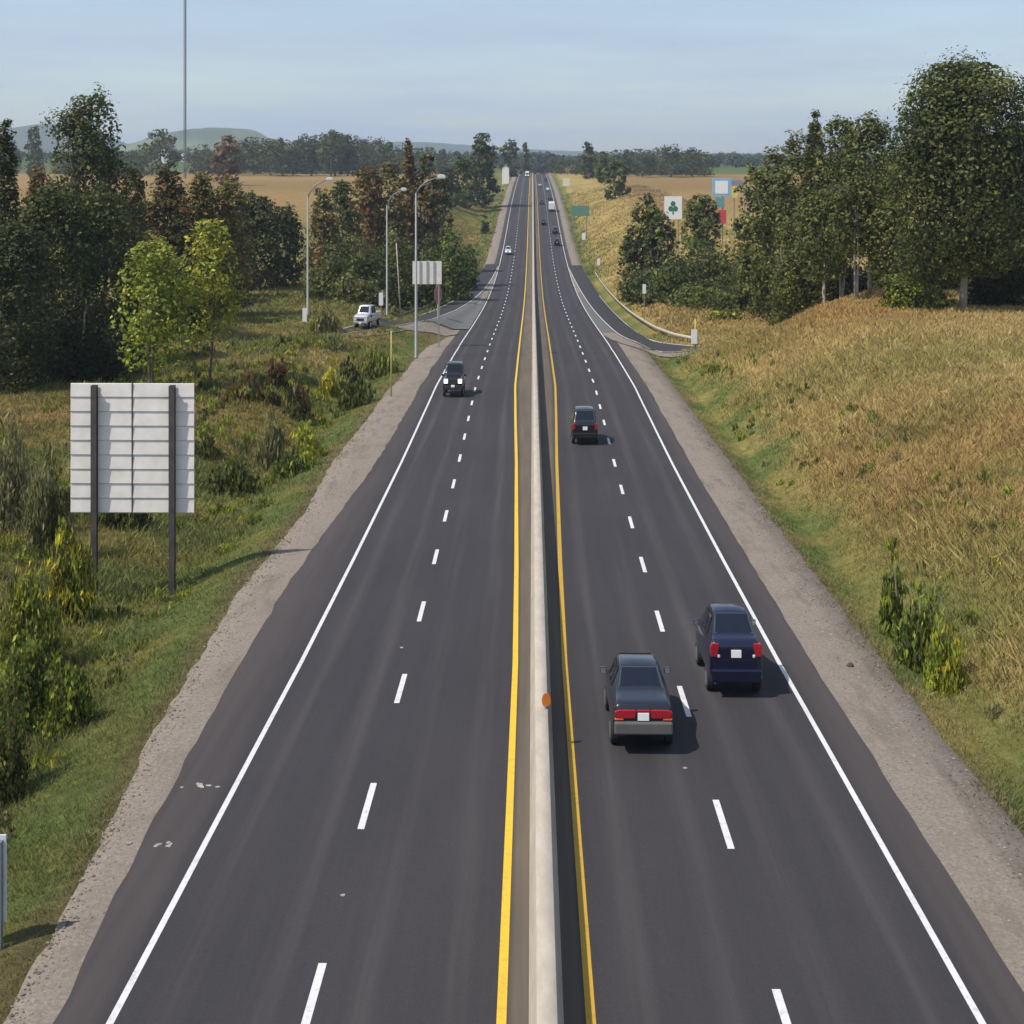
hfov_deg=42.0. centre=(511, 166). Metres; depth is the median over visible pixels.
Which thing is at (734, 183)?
oval sign
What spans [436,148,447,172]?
tree
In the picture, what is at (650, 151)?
tree
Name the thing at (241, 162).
tree
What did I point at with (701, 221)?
thicket tree
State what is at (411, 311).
guard rail
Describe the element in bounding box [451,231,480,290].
thicket tree
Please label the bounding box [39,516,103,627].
goldenrod
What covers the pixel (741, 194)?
tan sign
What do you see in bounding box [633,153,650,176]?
tree
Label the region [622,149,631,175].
tree
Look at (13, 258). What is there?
tree
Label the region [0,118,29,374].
cedar tree
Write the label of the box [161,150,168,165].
house
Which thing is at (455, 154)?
tree
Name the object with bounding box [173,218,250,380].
young tree
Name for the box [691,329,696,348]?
marker sign
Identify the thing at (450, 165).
tree
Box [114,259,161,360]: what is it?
tree
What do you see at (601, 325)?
gore
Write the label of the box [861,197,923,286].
forest tree
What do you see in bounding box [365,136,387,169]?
tree
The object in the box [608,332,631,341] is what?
gore gravel
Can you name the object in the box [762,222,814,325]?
forest tree
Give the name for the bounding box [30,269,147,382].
tree
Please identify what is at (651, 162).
tree
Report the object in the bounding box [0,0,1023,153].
sky
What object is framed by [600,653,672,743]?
sedan
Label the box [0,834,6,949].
edge sign
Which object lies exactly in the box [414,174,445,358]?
street lamp
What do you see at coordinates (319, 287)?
thicket tree
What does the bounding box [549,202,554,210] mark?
box truck
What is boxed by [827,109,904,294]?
forest tree
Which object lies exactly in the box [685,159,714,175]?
tree
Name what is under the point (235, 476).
verge bush
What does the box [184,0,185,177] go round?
radio mast
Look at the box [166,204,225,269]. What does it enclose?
tree
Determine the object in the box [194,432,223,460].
verge bush
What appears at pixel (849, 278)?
forest tree
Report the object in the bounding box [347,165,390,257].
thicket tree
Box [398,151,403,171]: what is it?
tree
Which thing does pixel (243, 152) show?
tree
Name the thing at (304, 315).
marker sign
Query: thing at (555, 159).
tree
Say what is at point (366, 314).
pickup truck
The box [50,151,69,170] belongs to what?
tree
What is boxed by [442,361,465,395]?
off road car
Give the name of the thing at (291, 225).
tree
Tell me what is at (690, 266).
thicket tree
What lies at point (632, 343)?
ramp shoulder
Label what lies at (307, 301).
street lamp
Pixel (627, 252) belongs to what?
thicket tree
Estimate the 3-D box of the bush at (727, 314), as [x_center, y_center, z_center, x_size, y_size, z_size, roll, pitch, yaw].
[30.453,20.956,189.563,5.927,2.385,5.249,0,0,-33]
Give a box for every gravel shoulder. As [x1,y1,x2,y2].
[3,177,515,1023]
[548,174,1023,991]
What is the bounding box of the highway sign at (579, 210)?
[571,206,588,235]
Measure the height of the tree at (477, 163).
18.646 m
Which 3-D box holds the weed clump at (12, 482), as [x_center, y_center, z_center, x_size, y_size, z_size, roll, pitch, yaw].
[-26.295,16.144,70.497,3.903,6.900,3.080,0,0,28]
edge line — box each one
[106,177,518,1023]
[345,267,497,333]
[546,175,985,1023]
[569,269,680,351]
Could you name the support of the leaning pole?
on the ground at (278, 189)
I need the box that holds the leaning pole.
[396,243,400,318]
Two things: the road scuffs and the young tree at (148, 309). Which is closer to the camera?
the road scuffs
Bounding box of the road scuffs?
[126,647,686,895]
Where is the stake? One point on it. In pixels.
(391, 366)
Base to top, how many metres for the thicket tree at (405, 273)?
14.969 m
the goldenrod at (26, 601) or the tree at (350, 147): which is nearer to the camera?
the goldenrod at (26, 601)
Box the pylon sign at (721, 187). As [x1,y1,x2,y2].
[712,178,730,242]
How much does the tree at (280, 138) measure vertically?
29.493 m
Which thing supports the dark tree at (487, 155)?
on the ground at (278, 189)
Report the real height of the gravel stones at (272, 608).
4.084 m
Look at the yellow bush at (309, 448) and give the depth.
90.03 m
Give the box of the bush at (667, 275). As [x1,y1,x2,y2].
[630,253,694,298]
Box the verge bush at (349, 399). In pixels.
[337,373,375,410]
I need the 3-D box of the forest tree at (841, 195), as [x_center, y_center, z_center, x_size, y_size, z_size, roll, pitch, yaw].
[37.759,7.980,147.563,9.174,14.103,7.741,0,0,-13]
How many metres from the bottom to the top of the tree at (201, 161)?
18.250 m
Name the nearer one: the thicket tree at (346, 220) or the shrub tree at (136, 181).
the shrub tree at (136, 181)
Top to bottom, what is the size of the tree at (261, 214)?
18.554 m
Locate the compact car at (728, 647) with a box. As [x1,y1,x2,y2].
[693,603,761,689]
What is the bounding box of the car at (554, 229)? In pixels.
[552,227,557,233]
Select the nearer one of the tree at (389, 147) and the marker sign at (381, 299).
the marker sign at (381, 299)
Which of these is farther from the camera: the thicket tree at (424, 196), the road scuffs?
the thicket tree at (424, 196)
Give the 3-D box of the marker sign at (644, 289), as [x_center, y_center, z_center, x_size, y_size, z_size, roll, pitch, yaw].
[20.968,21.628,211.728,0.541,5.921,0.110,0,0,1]
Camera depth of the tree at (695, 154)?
902.32 m
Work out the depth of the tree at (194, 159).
942.80 m
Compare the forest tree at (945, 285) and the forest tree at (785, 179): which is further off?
the forest tree at (785, 179)
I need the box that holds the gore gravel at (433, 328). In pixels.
[395,322,458,335]
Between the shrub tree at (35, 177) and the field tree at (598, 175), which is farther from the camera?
the field tree at (598, 175)
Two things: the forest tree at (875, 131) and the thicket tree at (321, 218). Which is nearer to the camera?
the forest tree at (875, 131)
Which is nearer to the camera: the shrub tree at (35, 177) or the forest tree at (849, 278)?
the forest tree at (849, 278)
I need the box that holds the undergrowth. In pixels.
[0,334,1023,842]
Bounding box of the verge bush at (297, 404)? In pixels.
[281,371,315,421]
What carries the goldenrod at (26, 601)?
on the ground at (278, 189)
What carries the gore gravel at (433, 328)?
on the ramp shoulder at (487, 289)
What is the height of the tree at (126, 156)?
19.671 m
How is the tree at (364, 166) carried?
on the ground at (278, 189)
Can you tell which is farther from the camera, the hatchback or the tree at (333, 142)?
the tree at (333, 142)
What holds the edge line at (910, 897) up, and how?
on the road
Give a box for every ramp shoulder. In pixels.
[344,269,497,336]
[568,266,691,356]
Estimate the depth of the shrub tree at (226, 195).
181.99 m
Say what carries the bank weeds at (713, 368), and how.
on the ground at (278, 189)
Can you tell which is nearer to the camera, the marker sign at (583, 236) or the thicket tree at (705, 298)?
the thicket tree at (705, 298)
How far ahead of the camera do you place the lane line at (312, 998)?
34.41 m
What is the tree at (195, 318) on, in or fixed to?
on the ground at (278, 189)
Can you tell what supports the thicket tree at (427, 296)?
on the ground at (278, 189)
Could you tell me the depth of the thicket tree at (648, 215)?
260.91 m
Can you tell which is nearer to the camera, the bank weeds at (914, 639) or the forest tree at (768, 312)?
the bank weeds at (914, 639)
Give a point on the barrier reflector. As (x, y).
(546, 699)
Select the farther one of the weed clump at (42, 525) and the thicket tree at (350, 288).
the thicket tree at (350, 288)
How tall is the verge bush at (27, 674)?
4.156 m
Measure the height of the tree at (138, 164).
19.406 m
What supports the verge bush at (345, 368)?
on the ground at (278, 189)
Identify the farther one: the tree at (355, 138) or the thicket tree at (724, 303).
the tree at (355, 138)
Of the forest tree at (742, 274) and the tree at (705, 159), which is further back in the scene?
the tree at (705, 159)
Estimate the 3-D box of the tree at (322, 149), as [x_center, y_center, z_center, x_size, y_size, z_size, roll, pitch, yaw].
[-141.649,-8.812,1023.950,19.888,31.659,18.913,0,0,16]
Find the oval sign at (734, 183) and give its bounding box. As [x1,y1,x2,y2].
[731,180,741,236]
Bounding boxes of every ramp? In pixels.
[340,264,498,334]
[568,265,706,351]
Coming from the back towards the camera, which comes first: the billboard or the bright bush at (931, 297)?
the billboard
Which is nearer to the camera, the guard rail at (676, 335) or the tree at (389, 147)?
the guard rail at (676, 335)
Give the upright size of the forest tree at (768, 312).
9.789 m
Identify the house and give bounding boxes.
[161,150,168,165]
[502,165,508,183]
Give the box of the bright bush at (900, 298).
[872,262,931,310]
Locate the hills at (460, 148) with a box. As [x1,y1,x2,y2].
[291,141,924,157]
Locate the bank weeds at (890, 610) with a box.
[873,535,906,637]
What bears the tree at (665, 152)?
on the ground at (278, 189)
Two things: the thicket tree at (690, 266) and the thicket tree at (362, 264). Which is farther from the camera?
the thicket tree at (690, 266)
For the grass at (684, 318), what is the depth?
364.04 m
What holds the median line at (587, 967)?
on the road
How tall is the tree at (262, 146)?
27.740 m
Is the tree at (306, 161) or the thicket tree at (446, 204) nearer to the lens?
the thicket tree at (446, 204)
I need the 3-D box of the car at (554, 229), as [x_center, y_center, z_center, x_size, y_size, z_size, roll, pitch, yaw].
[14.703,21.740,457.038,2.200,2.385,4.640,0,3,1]
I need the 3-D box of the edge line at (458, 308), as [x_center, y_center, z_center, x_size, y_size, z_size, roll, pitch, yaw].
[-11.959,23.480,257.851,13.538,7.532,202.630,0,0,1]
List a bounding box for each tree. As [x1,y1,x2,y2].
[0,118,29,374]
[0,213,68,395]
[1,176,109,363]
[13,149,22,173]
[21,164,60,304]
[23,125,44,174]
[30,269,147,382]
[39,82,142,287]
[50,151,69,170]
[50,161,84,175]
[51,179,149,353]
[109,162,154,295]
[110,230,208,382]
[113,206,176,302]
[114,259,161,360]
[116,149,134,171]
[118,150,154,174]
[127,142,159,175]
[138,158,194,307]
[140,129,183,174]
[150,234,213,333]
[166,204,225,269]
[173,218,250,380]
[174,169,229,307]
[178,149,188,157]
[180,144,216,173]
[188,152,204,174]
[195,151,215,175]
[195,155,225,175]
[205,207,249,287]
[208,173,254,309]
[209,135,241,185]
[213,153,235,174]
[228,144,245,174]
[233,141,255,172]
[234,189,291,290]
[237,137,269,174]
[241,154,273,173]
[247,143,269,173]
[253,138,285,175]
[262,202,306,286]
[265,139,302,175]
[274,137,288,173]
[284,140,303,174]
[289,133,313,171]
[297,136,326,175]
[299,186,342,272]
[301,238,352,299]
[302,132,323,172]
[303,245,324,298]
[316,130,347,175]
[316,134,356,175]
[316,136,333,173]
[319,129,339,172]
[322,179,361,270]
[324,268,372,303]
[332,140,371,175]
[333,133,348,170]
[336,134,360,175]
[341,231,397,296]
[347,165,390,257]
[350,135,366,172]
[356,142,377,169]
[360,277,385,307]
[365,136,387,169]
[367,225,423,308]
[372,156,409,270]
[373,144,387,175]
[376,155,403,173]
[385,141,395,173]
[391,143,421,163]
[395,137,421,276]
[398,147,430,174]
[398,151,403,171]
[398,232,448,307]
[410,153,444,260]
[419,145,438,169]
[427,178,453,260]
[431,153,441,172]
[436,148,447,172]
[436,211,478,300]
[438,158,464,173]
[441,167,462,206]
[450,154,480,208]
[451,152,464,164]
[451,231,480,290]
[467,153,493,175]
[469,133,503,207]
[499,139,519,176]
[521,142,530,173]
[547,157,560,174]
[549,158,560,174]
[555,158,566,174]
[560,158,572,174]
[566,157,583,174]
[575,153,583,170]
[580,141,595,178]
[593,151,608,182]
[601,159,631,199]
[608,149,634,175]
[616,225,644,298]
[616,263,653,302]
[619,149,645,174]
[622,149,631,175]
[623,149,653,174]
[629,193,663,274]
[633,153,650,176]
[634,287,666,304]
[640,153,658,175]
[642,211,680,271]
[645,148,676,175]
[651,159,684,174]
[655,144,686,176]
[659,233,715,283]
[659,282,707,306]
[667,275,736,309]
[677,151,694,175]
[680,193,722,271]
[685,147,702,176]
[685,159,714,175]
[687,230,744,293]
[697,152,713,175]
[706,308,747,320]
[708,279,758,312]
[717,152,726,164]
[726,226,771,294]
[731,161,771,308]
[741,284,769,317]
[745,144,797,319]
[756,271,786,321]
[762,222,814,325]
[765,128,815,289]
[780,109,853,311]
[788,184,853,301]
[807,252,867,304]
[810,111,870,298]
[811,175,888,298]
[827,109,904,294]
[842,258,875,291]
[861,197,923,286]
[861,253,902,287]
[868,45,1023,309]
[891,267,969,290]
[967,253,1023,306]
[975,115,1023,285]
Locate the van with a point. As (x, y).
(556, 241)
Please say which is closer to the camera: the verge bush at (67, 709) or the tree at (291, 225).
the verge bush at (67, 709)
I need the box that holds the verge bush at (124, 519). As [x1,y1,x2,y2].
[82,513,153,532]
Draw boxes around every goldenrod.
[0,543,70,669]
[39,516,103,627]
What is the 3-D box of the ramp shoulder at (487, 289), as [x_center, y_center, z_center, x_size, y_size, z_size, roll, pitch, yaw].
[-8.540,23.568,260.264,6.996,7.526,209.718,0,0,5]
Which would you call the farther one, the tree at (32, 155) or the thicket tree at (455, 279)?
the tree at (32, 155)
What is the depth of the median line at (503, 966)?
35.70 m
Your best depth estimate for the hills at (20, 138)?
4546.00 m
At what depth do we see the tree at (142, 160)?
908.62 m
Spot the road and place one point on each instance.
(797, 896)
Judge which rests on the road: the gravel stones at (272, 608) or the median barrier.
the median barrier
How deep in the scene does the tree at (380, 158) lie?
924.42 m
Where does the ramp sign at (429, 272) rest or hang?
on the ground at (278, 189)
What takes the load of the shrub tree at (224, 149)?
on the ground at (278, 189)
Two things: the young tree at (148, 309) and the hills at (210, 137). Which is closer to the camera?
the young tree at (148, 309)
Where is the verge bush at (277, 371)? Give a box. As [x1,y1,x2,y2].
[265,357,289,387]
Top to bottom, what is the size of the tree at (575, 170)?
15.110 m
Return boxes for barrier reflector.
[542,693,550,708]
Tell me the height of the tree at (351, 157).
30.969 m
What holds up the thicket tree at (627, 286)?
on the ground at (278, 189)
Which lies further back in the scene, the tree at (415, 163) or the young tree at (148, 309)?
the tree at (415, 163)
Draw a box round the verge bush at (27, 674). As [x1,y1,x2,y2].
[0,620,74,739]
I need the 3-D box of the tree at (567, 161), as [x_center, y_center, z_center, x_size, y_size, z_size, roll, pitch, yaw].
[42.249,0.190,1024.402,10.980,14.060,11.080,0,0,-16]
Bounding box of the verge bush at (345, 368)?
[337,355,364,391]
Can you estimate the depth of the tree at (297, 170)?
942.72 m
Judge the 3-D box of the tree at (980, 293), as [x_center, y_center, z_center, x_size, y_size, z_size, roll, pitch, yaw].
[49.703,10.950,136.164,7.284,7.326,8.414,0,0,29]
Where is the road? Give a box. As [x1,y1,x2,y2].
[53,174,1023,1023]
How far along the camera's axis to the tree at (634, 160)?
1022.46 m
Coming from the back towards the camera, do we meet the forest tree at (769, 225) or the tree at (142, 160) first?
the tree at (142, 160)
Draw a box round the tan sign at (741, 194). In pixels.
[739,184,750,218]
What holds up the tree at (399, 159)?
on the ground at (278, 189)
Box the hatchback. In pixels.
[568,406,598,442]
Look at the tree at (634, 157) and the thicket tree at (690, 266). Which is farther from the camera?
the tree at (634, 157)
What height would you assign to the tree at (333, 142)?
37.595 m
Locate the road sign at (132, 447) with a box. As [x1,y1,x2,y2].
[70,383,193,596]
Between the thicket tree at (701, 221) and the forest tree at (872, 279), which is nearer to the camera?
the forest tree at (872, 279)
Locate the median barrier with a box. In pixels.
[529,174,563,1023]
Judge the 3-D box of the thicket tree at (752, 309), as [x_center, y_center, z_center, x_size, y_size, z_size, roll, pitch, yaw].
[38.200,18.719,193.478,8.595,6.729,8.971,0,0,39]
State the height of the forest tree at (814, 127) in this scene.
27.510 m
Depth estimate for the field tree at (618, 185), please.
517.67 m
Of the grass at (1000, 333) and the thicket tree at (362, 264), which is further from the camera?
the thicket tree at (362, 264)
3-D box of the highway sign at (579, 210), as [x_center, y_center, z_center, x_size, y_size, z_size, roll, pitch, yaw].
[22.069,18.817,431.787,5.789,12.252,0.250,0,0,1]
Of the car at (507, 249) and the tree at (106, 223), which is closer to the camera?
the tree at (106, 223)
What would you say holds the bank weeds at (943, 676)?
on the ground at (278, 189)
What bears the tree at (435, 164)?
on the ground at (278, 189)
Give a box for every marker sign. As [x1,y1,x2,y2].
[302,308,306,322]
[379,293,382,317]
[563,178,569,185]
[582,233,584,262]
[597,259,599,281]
[643,284,645,318]
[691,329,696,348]
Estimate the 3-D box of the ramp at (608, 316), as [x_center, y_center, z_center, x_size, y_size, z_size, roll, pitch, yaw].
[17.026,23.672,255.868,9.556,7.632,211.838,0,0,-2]
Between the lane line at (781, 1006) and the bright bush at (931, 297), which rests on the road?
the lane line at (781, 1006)
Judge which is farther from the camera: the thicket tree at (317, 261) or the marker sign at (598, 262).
the marker sign at (598, 262)
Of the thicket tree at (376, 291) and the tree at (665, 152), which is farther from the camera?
the tree at (665, 152)
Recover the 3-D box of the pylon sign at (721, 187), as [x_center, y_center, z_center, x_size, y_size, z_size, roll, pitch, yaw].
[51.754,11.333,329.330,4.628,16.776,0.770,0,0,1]
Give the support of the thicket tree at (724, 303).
on the ground at (278, 189)
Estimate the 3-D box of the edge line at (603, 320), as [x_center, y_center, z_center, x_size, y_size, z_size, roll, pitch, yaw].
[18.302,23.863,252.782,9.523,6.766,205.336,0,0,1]
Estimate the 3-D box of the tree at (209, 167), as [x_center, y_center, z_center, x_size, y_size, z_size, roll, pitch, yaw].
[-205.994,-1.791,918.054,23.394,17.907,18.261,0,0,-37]
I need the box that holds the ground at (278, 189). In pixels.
[0,157,1023,1023]
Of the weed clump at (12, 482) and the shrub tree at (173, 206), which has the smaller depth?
the weed clump at (12, 482)
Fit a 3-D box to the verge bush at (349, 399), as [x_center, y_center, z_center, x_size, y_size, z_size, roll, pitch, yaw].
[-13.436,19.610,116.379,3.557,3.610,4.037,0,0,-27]
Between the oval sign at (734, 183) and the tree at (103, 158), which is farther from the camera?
the oval sign at (734, 183)
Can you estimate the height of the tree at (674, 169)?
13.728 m
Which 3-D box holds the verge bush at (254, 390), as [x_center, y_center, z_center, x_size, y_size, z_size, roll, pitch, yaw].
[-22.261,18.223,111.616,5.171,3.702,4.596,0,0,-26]
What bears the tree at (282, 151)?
on the ground at (278, 189)
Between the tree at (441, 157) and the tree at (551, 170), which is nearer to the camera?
the tree at (441, 157)
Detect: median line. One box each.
[496,183,529,1023]
[535,174,595,1023]
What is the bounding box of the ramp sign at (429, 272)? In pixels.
[413,261,441,346]
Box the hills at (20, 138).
[0,124,126,155]
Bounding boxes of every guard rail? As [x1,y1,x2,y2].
[392,257,478,316]
[595,272,699,343]
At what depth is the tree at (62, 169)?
934.67 m
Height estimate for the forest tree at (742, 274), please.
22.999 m
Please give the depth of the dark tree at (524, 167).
959.24 m
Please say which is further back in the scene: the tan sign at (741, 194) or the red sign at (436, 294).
the tan sign at (741, 194)
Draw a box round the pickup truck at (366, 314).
[353,304,380,327]
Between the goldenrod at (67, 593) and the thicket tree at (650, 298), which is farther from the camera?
the thicket tree at (650, 298)
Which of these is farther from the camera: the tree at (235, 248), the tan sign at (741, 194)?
the tan sign at (741, 194)
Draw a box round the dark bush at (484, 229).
[480,210,488,233]
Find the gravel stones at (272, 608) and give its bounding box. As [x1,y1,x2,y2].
[8,406,1023,1023]
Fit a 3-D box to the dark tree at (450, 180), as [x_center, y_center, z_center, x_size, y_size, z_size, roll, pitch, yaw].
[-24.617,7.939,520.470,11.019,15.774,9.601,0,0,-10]
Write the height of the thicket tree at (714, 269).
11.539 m
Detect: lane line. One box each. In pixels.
[301,194,521,1023]
[542,181,790,1023]
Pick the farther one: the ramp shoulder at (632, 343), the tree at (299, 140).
the tree at (299, 140)
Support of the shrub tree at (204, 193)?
on the ground at (278, 189)
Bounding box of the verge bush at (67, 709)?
[36,645,99,737]
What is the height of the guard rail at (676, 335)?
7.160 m
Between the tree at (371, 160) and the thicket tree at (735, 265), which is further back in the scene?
the tree at (371, 160)
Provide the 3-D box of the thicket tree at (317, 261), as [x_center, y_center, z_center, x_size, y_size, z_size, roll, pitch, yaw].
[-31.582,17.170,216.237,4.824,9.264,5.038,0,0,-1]
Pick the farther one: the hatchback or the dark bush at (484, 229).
the dark bush at (484, 229)
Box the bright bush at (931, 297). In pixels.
[914,281,959,310]
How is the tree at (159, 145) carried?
on the ground at (278, 189)
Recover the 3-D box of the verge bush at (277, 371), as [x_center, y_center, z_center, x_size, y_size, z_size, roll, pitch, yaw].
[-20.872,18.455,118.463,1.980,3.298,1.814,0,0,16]
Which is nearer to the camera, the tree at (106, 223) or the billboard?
the tree at (106, 223)
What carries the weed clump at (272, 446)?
on the ground at (278, 189)
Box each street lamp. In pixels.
[306,177,332,314]
[386,188,406,315]
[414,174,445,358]
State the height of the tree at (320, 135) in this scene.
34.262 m
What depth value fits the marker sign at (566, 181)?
639.64 m
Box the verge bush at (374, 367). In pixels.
[359,343,407,380]
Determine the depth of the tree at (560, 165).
1011.06 m
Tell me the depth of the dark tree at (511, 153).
878.87 m
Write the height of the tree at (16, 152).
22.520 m
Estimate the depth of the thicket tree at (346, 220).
271.81 m
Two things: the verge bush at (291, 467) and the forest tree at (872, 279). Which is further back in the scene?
the forest tree at (872, 279)
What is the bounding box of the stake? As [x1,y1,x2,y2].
[390,331,391,396]
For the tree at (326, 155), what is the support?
on the ground at (278, 189)
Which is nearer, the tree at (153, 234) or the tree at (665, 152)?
the tree at (153, 234)
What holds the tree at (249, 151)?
on the ground at (278, 189)
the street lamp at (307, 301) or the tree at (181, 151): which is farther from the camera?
the tree at (181, 151)
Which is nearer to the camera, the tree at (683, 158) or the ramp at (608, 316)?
the ramp at (608, 316)
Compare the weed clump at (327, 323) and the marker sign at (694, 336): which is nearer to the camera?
the marker sign at (694, 336)
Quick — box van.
[553,238,559,245]
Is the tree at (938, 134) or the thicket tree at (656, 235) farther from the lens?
the thicket tree at (656, 235)
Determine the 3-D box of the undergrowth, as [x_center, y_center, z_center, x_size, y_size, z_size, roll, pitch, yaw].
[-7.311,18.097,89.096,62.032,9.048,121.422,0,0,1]
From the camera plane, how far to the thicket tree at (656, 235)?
253.72 m
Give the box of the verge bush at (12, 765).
[0,681,38,811]
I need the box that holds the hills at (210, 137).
[119,128,303,154]
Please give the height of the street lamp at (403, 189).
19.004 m
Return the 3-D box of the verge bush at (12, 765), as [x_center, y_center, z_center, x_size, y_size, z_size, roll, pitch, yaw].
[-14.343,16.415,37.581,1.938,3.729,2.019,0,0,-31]
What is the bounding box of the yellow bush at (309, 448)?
[290,419,325,462]
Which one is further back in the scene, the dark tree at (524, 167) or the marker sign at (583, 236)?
the dark tree at (524, 167)
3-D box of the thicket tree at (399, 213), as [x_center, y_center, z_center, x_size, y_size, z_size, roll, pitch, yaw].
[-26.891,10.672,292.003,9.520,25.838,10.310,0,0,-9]
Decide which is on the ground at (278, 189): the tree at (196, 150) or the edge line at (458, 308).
the tree at (196, 150)
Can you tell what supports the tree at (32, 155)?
on the ground at (278, 189)
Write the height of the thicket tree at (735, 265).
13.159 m
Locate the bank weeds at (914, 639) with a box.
[886,578,952,678]
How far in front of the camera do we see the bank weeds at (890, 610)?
50.66 m
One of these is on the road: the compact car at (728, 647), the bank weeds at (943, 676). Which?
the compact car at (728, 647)
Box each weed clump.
[0,408,53,533]
[20,432,76,559]
[251,407,289,471]
[307,306,344,334]
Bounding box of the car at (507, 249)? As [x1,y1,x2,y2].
[504,246,511,254]
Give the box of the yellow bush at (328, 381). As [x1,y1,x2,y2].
[319,355,341,396]
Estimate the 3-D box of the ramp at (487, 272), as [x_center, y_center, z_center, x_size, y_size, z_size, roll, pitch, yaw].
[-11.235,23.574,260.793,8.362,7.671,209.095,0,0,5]
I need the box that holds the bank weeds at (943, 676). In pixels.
[923,605,968,697]
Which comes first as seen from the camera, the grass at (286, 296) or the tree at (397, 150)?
the grass at (286, 296)
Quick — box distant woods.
[0,150,969,173]
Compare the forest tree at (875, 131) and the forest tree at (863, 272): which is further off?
the forest tree at (863, 272)
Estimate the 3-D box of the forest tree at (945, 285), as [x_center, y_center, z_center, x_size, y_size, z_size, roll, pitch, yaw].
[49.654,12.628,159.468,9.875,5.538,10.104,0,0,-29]
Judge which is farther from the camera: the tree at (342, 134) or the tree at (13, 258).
the tree at (342, 134)
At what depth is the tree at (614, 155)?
933.56 m
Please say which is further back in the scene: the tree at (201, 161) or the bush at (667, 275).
the tree at (201, 161)
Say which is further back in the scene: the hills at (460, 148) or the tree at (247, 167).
the hills at (460, 148)
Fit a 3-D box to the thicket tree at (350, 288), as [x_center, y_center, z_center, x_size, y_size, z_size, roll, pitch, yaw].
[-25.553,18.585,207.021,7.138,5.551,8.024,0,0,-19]
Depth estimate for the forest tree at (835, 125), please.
158.68 m
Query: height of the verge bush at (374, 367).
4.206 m
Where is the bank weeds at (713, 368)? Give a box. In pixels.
[707,364,724,375]
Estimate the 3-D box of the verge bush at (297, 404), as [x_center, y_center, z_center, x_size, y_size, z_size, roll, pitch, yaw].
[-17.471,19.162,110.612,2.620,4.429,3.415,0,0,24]
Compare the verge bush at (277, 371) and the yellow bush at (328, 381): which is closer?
the verge bush at (277, 371)
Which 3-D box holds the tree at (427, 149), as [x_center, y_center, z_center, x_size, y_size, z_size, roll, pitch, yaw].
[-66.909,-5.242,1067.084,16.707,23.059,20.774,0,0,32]
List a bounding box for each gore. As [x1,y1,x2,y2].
[427,291,489,328]
[578,292,613,331]
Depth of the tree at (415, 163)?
932.41 m
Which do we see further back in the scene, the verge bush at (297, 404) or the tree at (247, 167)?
the tree at (247, 167)
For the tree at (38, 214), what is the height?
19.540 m
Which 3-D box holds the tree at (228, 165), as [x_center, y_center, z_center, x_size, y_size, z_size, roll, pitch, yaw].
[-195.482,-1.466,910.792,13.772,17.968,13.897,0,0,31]
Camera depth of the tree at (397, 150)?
1053.50 m
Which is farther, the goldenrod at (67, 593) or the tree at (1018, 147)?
the tree at (1018, 147)
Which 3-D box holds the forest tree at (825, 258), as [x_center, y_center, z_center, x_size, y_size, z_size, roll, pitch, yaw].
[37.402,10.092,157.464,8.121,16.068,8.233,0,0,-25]
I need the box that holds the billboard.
[664,196,681,259]
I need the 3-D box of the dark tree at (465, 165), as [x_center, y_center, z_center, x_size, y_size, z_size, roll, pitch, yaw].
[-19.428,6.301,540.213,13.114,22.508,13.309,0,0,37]
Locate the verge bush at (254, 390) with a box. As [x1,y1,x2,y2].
[217,362,275,404]
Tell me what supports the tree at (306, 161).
on the ground at (278, 189)
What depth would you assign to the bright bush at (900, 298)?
131.67 m
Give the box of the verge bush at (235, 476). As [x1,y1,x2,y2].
[202,453,260,497]
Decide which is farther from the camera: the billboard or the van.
the van
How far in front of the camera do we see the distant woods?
1397.36 m
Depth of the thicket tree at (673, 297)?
218.38 m
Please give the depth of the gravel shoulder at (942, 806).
41.33 m
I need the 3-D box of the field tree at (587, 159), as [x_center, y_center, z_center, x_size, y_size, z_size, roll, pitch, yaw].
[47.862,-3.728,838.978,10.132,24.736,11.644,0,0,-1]
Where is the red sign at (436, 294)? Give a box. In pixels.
[434,285,441,317]
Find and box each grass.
[207,184,503,321]
[561,185,875,330]
[640,279,1023,885]
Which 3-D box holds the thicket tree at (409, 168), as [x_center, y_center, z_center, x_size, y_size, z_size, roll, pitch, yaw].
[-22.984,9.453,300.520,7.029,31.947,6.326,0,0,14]
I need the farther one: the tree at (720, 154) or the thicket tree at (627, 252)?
the tree at (720, 154)
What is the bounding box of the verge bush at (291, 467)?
[270,445,323,478]
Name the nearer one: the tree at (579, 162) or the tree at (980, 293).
the tree at (980, 293)
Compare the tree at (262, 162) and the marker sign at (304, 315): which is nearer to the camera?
the marker sign at (304, 315)
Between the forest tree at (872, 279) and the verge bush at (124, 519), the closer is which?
the verge bush at (124, 519)

